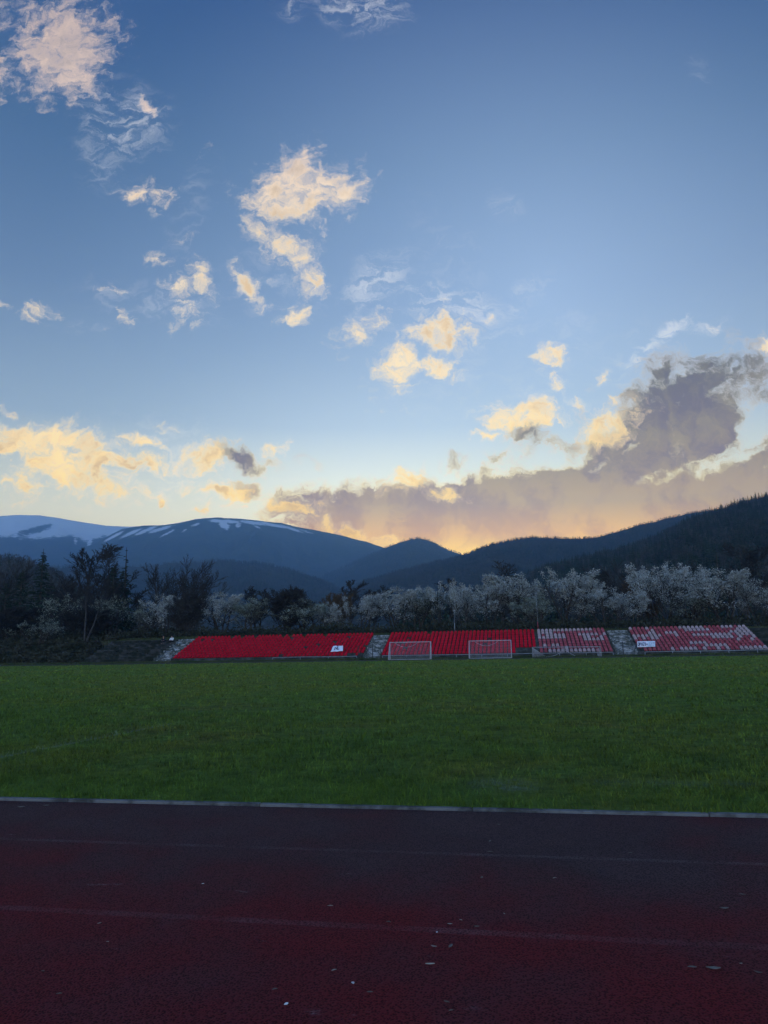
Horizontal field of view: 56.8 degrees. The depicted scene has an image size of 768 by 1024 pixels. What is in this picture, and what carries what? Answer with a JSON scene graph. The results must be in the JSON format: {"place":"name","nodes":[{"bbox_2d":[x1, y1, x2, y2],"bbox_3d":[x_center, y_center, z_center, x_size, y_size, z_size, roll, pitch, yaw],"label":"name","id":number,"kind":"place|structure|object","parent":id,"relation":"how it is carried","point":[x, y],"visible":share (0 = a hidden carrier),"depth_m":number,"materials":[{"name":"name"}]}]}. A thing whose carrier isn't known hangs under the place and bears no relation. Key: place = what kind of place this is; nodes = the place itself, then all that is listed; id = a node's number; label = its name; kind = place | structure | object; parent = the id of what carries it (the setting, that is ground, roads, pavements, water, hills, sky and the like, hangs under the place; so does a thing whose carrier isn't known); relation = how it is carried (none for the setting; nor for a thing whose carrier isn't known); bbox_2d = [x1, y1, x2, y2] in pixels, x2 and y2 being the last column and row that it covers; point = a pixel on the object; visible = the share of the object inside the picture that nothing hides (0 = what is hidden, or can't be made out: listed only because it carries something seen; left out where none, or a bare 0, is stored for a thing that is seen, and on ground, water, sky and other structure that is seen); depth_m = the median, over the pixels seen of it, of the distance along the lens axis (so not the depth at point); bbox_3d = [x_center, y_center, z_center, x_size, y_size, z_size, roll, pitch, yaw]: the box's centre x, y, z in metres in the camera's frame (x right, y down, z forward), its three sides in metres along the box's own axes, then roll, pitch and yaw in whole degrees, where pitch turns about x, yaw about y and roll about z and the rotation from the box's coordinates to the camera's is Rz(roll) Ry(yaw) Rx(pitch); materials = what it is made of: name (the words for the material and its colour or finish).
{"place":"outdoors","nodes":[
{"label":"outdoors","id":0,"kind":"place"},
{"bbox_2d":[0,515,136,564],"bbox_3d":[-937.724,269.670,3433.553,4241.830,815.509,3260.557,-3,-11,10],"label":"snowy mountain","id":1,"kind":"structure","parent":0,"point":[32,536],"depth_m":3774.88,"materials":[{"name":"snow"}]},
{"bbox_2d":[59,561,339,628],"bbox_3d":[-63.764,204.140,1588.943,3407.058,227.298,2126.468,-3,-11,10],"label":"wooded foothill","id":2,"kind":"structure","parent":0,"point":[228,567],"depth_m":1466.15,"materials":[{"name":"green plant"}]},
{"bbox_2d":[48,517,382,577],"bbox_3d":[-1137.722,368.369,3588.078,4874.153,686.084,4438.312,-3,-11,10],"label":"dark mountain","id":3,"kind":"structure","parent":0,"point":[310,552],"depth_m":3152.68,"materials":[{"name":"blue stone"}]},
{"bbox_2d":[171,636,372,661],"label":"seating terrace","id":4,"kind":"structure","parent":0,"point":[312,657],"depth_m":84.93,"materials":[{"name":"concrete"}]},
{"bbox_2d":[173,625,767,658],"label":"stadium seats","id":5,"kind":"object","parent":4,"relation":"on","point":[198,642],"visible":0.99,"depth_m":85.05,"materials":[{"name":"red plastic"}]},
{"bbox_2d":[331,646,342,651],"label":"dropped flag","id":6,"kind":"object","parent":5,"relation":"on","point":[337,648],"visible":1,"depth_m":83.39,"materials":[{"name":"white fabric"}]},
{"bbox_2d":[363,635,389,658],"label":"concrete stairs","id":7,"kind":"structure","parent":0,"point":[378,643],"depth_m":84.81,"materials":[{"name":"grey concrete"}]},
{"bbox_2d":[0,801,767,1023],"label":"running track","id":8,"kind":"structure","parent":0,"point":[604,927],"depth_m":3.88,"materials":[{"name":"rubber"}]},
{"bbox_2d":[706,966,720,968],"bbox_3d":[1.477,2.041,3.176,0.063,0.006,0.024,-3,-11,10],"label":"fallen leaf","id":9,"kind":"object","parent":8,"relation":"on","point":[713,967],"visible":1,"depth_m":3.18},
{"bbox_2d":[0,655,767,813],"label":"grass field","id":10,"kind":"structure","parent":0,"point":[588,709],"depth_m":12.17,"materials":[{"name":"green plant"}]},
{"bbox_2d":[0,491,767,632],"label":"ridge wood","id":11,"kind":"object","parent":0,"point":[696,538],"depth_m":488.39,"materials":[{"name":"green plant"}]},
{"bbox_2d":[0,654,767,665],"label":"track","id":12,"kind":"structure","parent":0,"point":[396,660],"depth_m":75.02,"materials":[{"name":"red rubber"}]},
{"bbox_2d":[388,641,431,659],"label":"football goal","id":13,"kind":"object","parent":12,"relation":"on","point":[389,657],"visible":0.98,"depth_m":77.01,"materials":[{"name":"white paint"}]},
{"bbox_2d":[469,640,511,658],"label":"football goal","id":14,"kind":"object","parent":12,"relation":"on","point":[493,641],"visible":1,"depth_m":76.03,"materials":[{"name":"white paint"}]},
{"bbox_2d":[532,646,601,657],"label":"fallen goal","id":15,"kind":"object","parent":12,"relation":"on","point":[534,650],"visible":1,"depth_m":75.96,"materials":[{"name":"metal"}]},
{"bbox_2d":[0,625,767,664],"bbox_3d":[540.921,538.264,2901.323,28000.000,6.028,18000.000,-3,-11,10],"label":"ground","id":16,"kind":"structure","parent":0,"point":[104,642],"depth_m":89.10,"materials":[{"name":"green plant"}]},
{"bbox_2d":[0,558,38,608],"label":"bare tree","id":17,"kind":"object","parent":16,"relation":"on","point":[27,576],"visible":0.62,"depth_m":124.03,"materials":[{"name":"grey plant"}]},
{"bbox_2d":[0,605,53,637],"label":"leafless shrub","id":18,"kind":"object","parent":16,"relation":"on","point":[12,618],"visible":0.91,"depth_m":98.38,"materials":[{"name":"grey plant"}]},
{"bbox_2d":[5,615,64,645],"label":"blossoming tree","id":19,"kind":"object","parent":16,"relation":"on","point":[49,631],"visible":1,"depth_m":93.80,"materials":[{"name":"grey plant"}]},
{"bbox_2d":[25,549,60,633],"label":"spruce","id":20,"kind":"object","parent":16,"relation":"on","point":[41,577],"visible":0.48,"depth_m":111.06,"materials":[{"name":"green plant"}]},
{"bbox_2d":[28,594,82,633],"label":"blossoming tree","id":21,"kind":"object","parent":16,"relation":"on","point":[50,608],"visible":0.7,"depth_m":101.43,"materials":[{"name":"grey plant"}]},
{"bbox_2d":[30,575,84,628],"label":"bare tree","id":22,"kind":"object","parent":16,"relation":"on","point":[58,606],"visible":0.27,"depth_m":119.48,"materials":[{"name":"grey plant"}]},
{"bbox_2d":[32,574,98,632],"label":"bare tree","id":23,"kind":"object","parent":16,"relation":"on","point":[68,593],"visible":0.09,"depth_m":127.02,"materials":[{"name":"grey plant"}]},
{"bbox_2d":[51,543,123,610],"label":"bare tree","id":24,"kind":"object","parent":16,"relation":"on","point":[82,567],"visible":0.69,"depth_m":115.77,"materials":[{"name":"grey plant"}]},
{"bbox_2d":[56,605,125,635],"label":"leafless shrub","id":25,"kind":"object","parent":16,"relation":"on","point":[79,620],"visible":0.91,"depth_m":99.82,"materials":[{"name":"grey plant"}]},
{"bbox_2d":[73,577,109,642],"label":"forked tree","id":26,"kind":"object","parent":16,"relation":"on","point":[86,604],"visible":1,"depth_m":94.54,"materials":[{"name":"brown plant"}]},
{"bbox_2d":[64,578,124,619],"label":"bare tree","id":27,"kind":"object","parent":16,"relation":"on","point":[92,600],"visible":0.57,"depth_m":108.30,"materials":[{"name":"grey plant"}]},
{"bbox_2d":[74,548,132,608],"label":"bare tree","id":28,"kind":"object","parent":16,"relation":"on","point":[107,565],"visible":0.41,"depth_m":116.21,"materials":[{"name":"grey plant"}]},
{"bbox_2d":[89,595,130,635],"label":"blossoming tree","id":29,"kind":"object","parent":16,"relation":"on","point":[112,608],"visible":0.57,"depth_m":104.02,"materials":[{"name":"grey plant"}]},
{"bbox_2d":[86,568,135,635],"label":"spruce","id":30,"kind":"object","parent":16,"relation":"on","point":[124,627],"visible":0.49,"depth_m":111.98,"materials":[{"name":"green plant"}]},
{"bbox_2d":[115,548,137,632],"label":"spruce","id":31,"kind":"object","parent":16,"relation":"on","point":[129,592],"visible":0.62,"depth_m":113.74,"materials":[{"name":"green plant"}]},
{"bbox_2d":[80,640,177,662],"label":"bare terrace","id":32,"kind":"structure","parent":16,"relation":"on","point":[134,650],"depth_m":90.04,"materials":[{"name":"concrete"}]},
{"bbox_2d":[104,569,166,634],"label":"bare tree","id":33,"kind":"object","parent":16,"relation":"on","point":[137,598],"visible":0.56,"depth_m":114.80,"materials":[{"name":"grey plant"}]},
{"bbox_2d":[128,603,155,637],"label":"blossoming tree","id":34,"kind":"object","parent":16,"relation":"on","point":[138,612],"visible":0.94,"depth_m":101.02,"materials":[{"name":"grey plant"}]},
{"bbox_2d":[132,564,191,628],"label":"bare tree","id":35,"kind":"object","parent":16,"relation":"on","point":[153,581],"visible":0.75,"depth_m":118.97,"materials":[{"name":"grey plant"}]},
{"bbox_2d":[138,594,191,637],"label":"blossoming tree","id":36,"kind":"object","parent":16,"relation":"on","point":[160,609],"visible":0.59,"depth_m":100.36,"materials":[{"name":"grey plant"}]},
{"bbox_2d":[153,639,194,661],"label":"concrete stairs","id":37,"kind":"structure","parent":16,"relation":"on","point":[176,647],"depth_m":89.29,"materials":[{"name":"grey concrete"}]},
{"bbox_2d":[165,589,208,634],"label":"leafless shrub","id":38,"kind":"object","parent":16,"relation":"on","point":[189,606],"visible":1,"depth_m":98.23,"materials":[{"name":"grey plant"}]},
{"bbox_2d":[160,555,232,630],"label":"bare tree","id":39,"kind":"object","parent":16,"relation":"on","point":[203,586],"visible":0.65,"depth_m":119.82,"materials":[{"name":"grey plant"}]},
{"bbox_2d":[201,590,248,632],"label":"blossoming tree","id":40,"kind":"object","parent":16,"relation":"on","point":[229,602],"visible":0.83,"depth_m":100.81,"materials":[{"name":"grey plant"}]},
{"bbox_2d":[220,596,270,634],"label":"blossoming tree","id":41,"kind":"object","parent":16,"relation":"on","point":[243,609],"visible":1,"depth_m":100.63,"materials":[{"name":"grey plant"}]},
{"bbox_2d":[239,586,270,630],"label":"tree","id":42,"kind":"object","parent":16,"relation":"on","point":[249,594],"visible":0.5,"depth_m":106.55,"materials":[{"name":"grey plant"}]},
{"bbox_2d":[259,585,316,631],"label":"leafless shrub","id":43,"kind":"object","parent":16,"relation":"on","point":[282,599],"visible":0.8,"depth_m":100.29,"materials":[{"name":"grey plant"}]},
{"bbox_2d":[263,598,346,631],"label":"blossoming tree","id":44,"kind":"object","parent":16,"relation":"on","point":[321,607],"visible":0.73,"depth_m":99.38,"materials":[{"name":"grey plant"}]},
{"bbox_2d":[272,656,356,659],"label":"railing","id":45,"kind":"object","parent":16,"relation":"on","point":[328,657],"visible":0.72,"depth_m":81.39,"materials":[{"name":"metal"}]},
{"bbox_2d":[311,601,341,630],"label":"blossoming tree","id":46,"kind":"object","parent":16,"relation":"on","point":[330,616],"visible":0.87,"depth_m":99.42,"materials":[{"name":"grey plant"}]},
{"bbox_2d":[316,592,353,627],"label":"budding shrub","id":47,"kind":"object","parent":16,"relation":"on","point":[336,599],"visible":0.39,"depth_m":109.06,"materials":[{"name":"grey plant"}]},
{"bbox_2d":[338,579,368,625],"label":"bare tree","id":48,"kind":"object","parent":16,"relation":"on","point":[355,591],"visible":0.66,"depth_m":127.70,"materials":[{"name":"grey plant"}]},
{"bbox_2d":[334,593,385,629],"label":"blossoming tree","id":49,"kind":"object","parent":16,"relation":"on","point":[366,602],"visible":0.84,"depth_m":98.49,"materials":[{"name":"grey plant"}]},
{"bbox_2d":[359,585,393,630],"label":"tree","id":50,"kind":"object","parent":16,"relation":"on","point":[374,620],"visible":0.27,"depth_m":130.83,"materials":[{"name":"grey plant"}]},
{"bbox_2d":[0,612,767,662],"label":"undergrowth","id":51,"kind":"object","parent":16,"relation":"on","point":[22,650],"visible":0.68,"depth_m":92.20,"materials":[{"name":"green plant"}]},
{"bbox_2d":[0,797,767,817],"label":"kerb","id":52,"kind":"structure","parent":16,"relation":"on","point":[488,809],"depth_m":6.42,"materials":[{"name":"concrete"}]},
{"bbox_2d":[360,585,424,629],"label":"blossoming tree","id":53,"kind":"object","parent":16,"relation":"on","point":[409,595],"visible":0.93,"depth_m":96.33,"materials":[{"name":"grey plant"}]},
{"bbox_2d":[400,592,443,627],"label":"blossoming tree","id":54,"kind":"object","parent":16,"relation":"on","point":[417,614],"visible":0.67,"depth_m":100.56,"materials":[{"name":"grey plant"}]},
{"bbox_2d":[410,578,468,624],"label":"blossoming tree","id":55,"kind":"object","parent":16,"relation":"on","point":[445,598],"visible":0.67,"depth_m":100.81,"materials":[{"name":"grey plant"}]},
{"bbox_2d":[431,578,470,623],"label":"bare tree","id":56,"kind":"object","parent":16,"relation":"on","point":[448,582],"visible":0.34,"depth_m":118.76,"materials":[{"name":"grey plant"}]},
{"bbox_2d":[448,585,479,628],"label":"blossoming tree","id":57,"kind":"object","parent":16,"relation":"on","point":[454,597],"visible":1,"depth_m":98.38,"materials":[{"name":"grey plant"}]},
{"bbox_2d":[461,581,519,624],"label":"blossoming tree","id":58,"kind":"object","parent":16,"relation":"on","point":[489,590],"visible":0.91,"depth_m":98.18,"materials":[{"name":"grey plant"}]},
{"bbox_2d":[382,652,613,656],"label":"railing","id":59,"kind":"object","parent":16,"relation":"on","point":[493,654],"visible":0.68,"depth_m":78.26,"materials":[{"name":"metal"}]},
{"bbox_2d":[468,560,529,623],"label":"bare tree","id":60,"kind":"object","parent":16,"relation":"on","point":[503,573],"visible":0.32,"depth_m":125.99,"materials":[{"name":"grey plant"}]},
{"bbox_2d":[470,572,540,623],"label":"blossoming tree","id":61,"kind":"object","parent":16,"relation":"on","point":[491,579],"visible":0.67,"depth_m":98.98,"materials":[{"name":"grey plant"}]},
{"bbox_2d":[505,591,559,629],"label":"blossoming tree","id":62,"kind":"object","parent":16,"relation":"on","point":[534,612],"visible":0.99,"depth_m":92.82,"materials":[{"name":"grey plant"}]},
{"bbox_2d":[517,567,607,627],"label":"blossoming tree","id":63,"kind":"object","parent":16,"relation":"on","point":[564,588],"visible":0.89,"depth_m":94.04,"materials":[{"name":"grey plant"}]},
{"bbox_2d":[570,586,638,627],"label":"blossoming tree","id":64,"kind":"object","parent":16,"relation":"on","point":[598,595],"visible":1,"depth_m":90.57,"materials":[{"name":"grey plant"}]},
{"bbox_2d":[577,559,662,623],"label":"bare tree","id":65,"kind":"object","parent":16,"relation":"on","point":[605,573],"visible":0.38,"depth_m":127.48,"materials":[{"name":"grey plant"}]},
{"bbox_2d":[608,589,651,624],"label":"blossoming tree","id":66,"kind":"object","parent":16,"relation":"on","point":[639,600],"visible":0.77,"depth_m":91.09,"materials":[{"name":"grey plant"}]},
{"bbox_2d":[620,580,666,621],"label":"blossoming tree","id":67,"kind":"object","parent":16,"relation":"on","point":[646,614],"visible":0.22,"depth_m":106.20,"materials":[{"name":"grey plant"}]},
{"bbox_2d":[616,561,707,620],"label":"blossoming tree","id":68,"kind":"object","parent":16,"relation":"on","point":[643,581],"visible":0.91,"depth_m":94.82,"materials":[{"name":"grey plant"}]},
{"bbox_2d":[653,561,714,618],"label":"bare tree","id":69,"kind":"object","parent":16,"relation":"on","point":[680,603],"visible":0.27,"depth_m":119.43,"materials":[{"name":"grey plant"}]},
{"bbox_2d":[662,588,720,623],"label":"blossoming tree","id":70,"kind":"object","parent":16,"relation":"on","point":[698,606],"visible":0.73,"depth_m":90.31,"materials":[{"name":"grey plant"}]},
{"bbox_2d":[652,649,767,653],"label":"railing","id":71,"kind":"object","parent":16,"relation":"on","point":[700,651],"visible":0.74,"depth_m":74.58,"materials":[{"name":"metal"}]},
{"bbox_2d":[665,567,766,625],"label":"blossoming tree","id":72,"kind":"object","parent":16,"relation":"on","point":[728,586],"visible":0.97,"depth_m":88.20,"materials":[{"name":"grey plant"}]},
{"bbox_2d":[709,552,731,622],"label":"spruce","id":73,"kind":"object","parent":16,"relation":"on","point":[721,614],"visible":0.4,"depth_m":128.16,"materials":[{"name":"green plant"}]},
{"bbox_2d":[717,542,767,618],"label":"bare tree","id":74,"kind":"object","parent":16,"relation":"on","point":[750,558],"visible":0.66,"depth_m":129.48,"materials":[{"name":"grey plant"}]},
{"bbox_2d":[730,583,767,621],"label":"blossoming tree","id":75,"kind":"object","parent":16,"relation":"on","point":[745,605],"visible":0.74,"depth_m":89.69,"materials":[{"name":"grey plant"}]},
{"bbox_2d":[749,587,766,610],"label":"blossoming tree","id":76,"kind":"object","parent":16,"relation":"on","point":[763,593],"visible":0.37,"depth_m":92.25,"materials":[{"name":"grey plant"}]},
{"bbox_2d":[0,0,767,554],"label":"sky","id":77,"kind":"structure","parent":0,"point":[461,276],"materials":[{"name":"blue"}]},
{"bbox_2d":[320,539,456,589],"bbox_3d":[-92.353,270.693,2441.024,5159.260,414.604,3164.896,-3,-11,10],"label":"cone hill","id":78,"kind":"structure","parent":0,"point":[405,557],"depth_m":2351.73,"materials":[{"name":"plant"}]},
{"bbox_2d":[200,511,704,631],"bbox_3d":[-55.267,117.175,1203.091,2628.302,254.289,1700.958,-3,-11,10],"label":"wooded ridge","id":79,"kind":"structure","parent":0,"point":[461,578],"depth_m":1089.87,"materials":[{"name":"green plant"}]},
{"bbox_2d":[380,631,615,657],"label":"seating terrace","id":80,"kind":"structure","parent":0,"point":[519,649],"depth_m":81.03,"materials":[{"name":"concrete"}]},
{"bbox_2d":[607,630,637,654],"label":"concrete stairs","id":81,"kind":"structure","parent":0,"point":[617,637],"depth_m":79.94,"materials":[{"name":"grey concrete"}]},
{"bbox_2d":[527,568,767,622],"bbox_3d":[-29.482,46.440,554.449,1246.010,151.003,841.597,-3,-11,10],"label":"wooded slope","id":82,"kind":"structure","parent":0,"point":[757,611],"depth_m":197.88,"materials":[{"name":"plant"}]},
{"bbox_2d":[628,628,767,654],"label":"seating terrace","id":83,"kind":"structure","parent":0,"point":[641,651],"depth_m":76.73,"materials":[{"name":"concrete"}]},
{"bbox_2d":[637,641,654,646],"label":"lettered banner","id":84,"kind":"object","parent":83,"relation":"attached to","point":[645,643],"visible":1,"depth_m":77.16,"materials":[{"name":"white fabric"}]},
{"bbox_2d":[749,628,767,645],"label":"bare terrace","id":85,"kind":"structure","parent":0,"point":[761,634],"depth_m":78.96,"materials":[{"name":"concrete"}]}
]}

